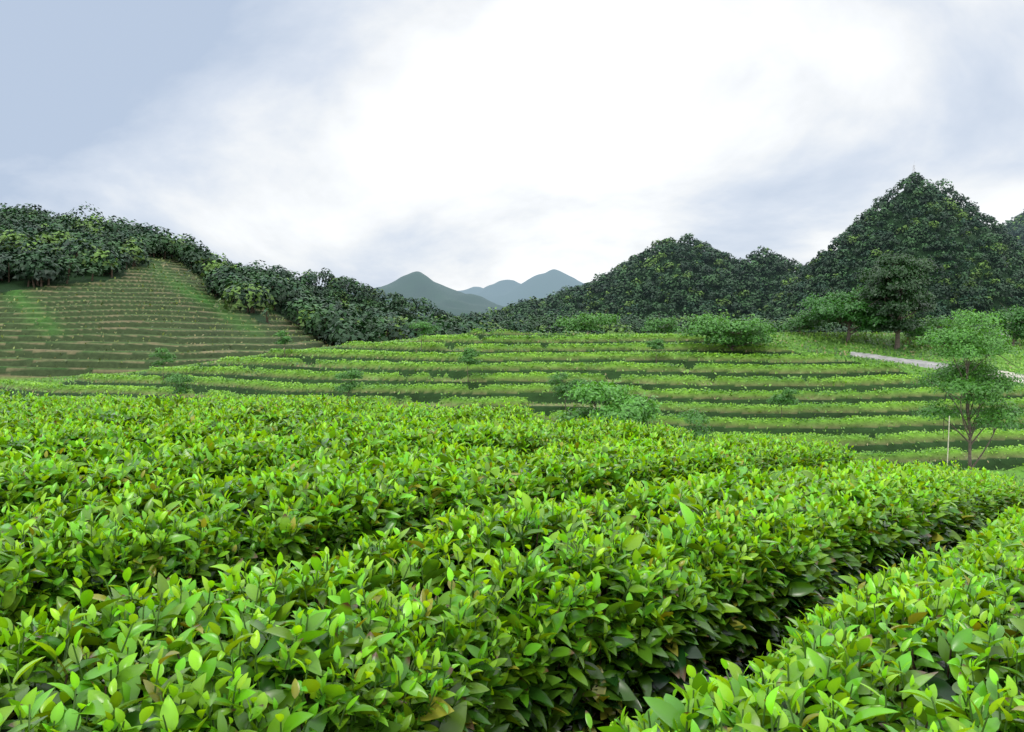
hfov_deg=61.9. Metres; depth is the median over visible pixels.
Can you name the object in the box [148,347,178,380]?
tree
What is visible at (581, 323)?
bush
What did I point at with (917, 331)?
bush
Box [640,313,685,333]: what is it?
bush
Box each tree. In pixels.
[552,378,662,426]
[795,284,898,341]
[851,250,944,348]
[902,307,1023,471]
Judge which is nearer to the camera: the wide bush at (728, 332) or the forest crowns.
the wide bush at (728, 332)
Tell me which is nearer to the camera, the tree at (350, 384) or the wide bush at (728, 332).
the tree at (350, 384)
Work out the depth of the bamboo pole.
40.18 m
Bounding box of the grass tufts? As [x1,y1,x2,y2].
[0,257,1023,486]
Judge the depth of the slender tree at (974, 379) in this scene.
43.52 m
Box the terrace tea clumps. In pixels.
[1,328,1023,469]
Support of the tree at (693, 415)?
on the terrain ground
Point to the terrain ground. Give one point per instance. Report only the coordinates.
(116, 312)
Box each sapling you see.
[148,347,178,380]
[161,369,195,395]
[273,330,293,355]
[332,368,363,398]
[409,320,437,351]
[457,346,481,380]
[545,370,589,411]
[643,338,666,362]
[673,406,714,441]
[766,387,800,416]
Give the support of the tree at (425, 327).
on the terrain ground
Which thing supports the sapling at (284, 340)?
on the terrain ground
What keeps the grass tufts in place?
on the terrain ground
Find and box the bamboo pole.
[947,416,949,464]
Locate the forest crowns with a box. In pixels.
[0,172,1023,345]
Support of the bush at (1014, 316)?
on the terrain ground
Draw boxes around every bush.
[550,307,620,332]
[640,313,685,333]
[677,309,784,350]
[776,310,830,333]
[901,314,968,340]
[978,304,1023,345]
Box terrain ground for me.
[0,186,1023,486]
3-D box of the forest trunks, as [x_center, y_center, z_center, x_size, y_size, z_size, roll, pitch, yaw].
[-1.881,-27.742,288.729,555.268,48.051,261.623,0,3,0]
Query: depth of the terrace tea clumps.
77.53 m
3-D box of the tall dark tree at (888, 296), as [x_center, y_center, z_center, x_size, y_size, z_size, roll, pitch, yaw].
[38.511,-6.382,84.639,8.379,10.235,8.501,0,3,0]
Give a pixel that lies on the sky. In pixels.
(460, 144)
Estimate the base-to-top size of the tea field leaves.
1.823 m
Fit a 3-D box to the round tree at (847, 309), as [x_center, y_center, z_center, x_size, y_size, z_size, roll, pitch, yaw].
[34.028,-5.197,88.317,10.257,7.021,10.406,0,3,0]
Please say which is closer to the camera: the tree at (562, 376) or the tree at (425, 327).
the tree at (562, 376)
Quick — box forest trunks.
[0,216,872,345]
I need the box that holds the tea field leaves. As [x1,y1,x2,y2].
[0,389,1023,731]
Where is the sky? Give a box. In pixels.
[0,0,1023,290]

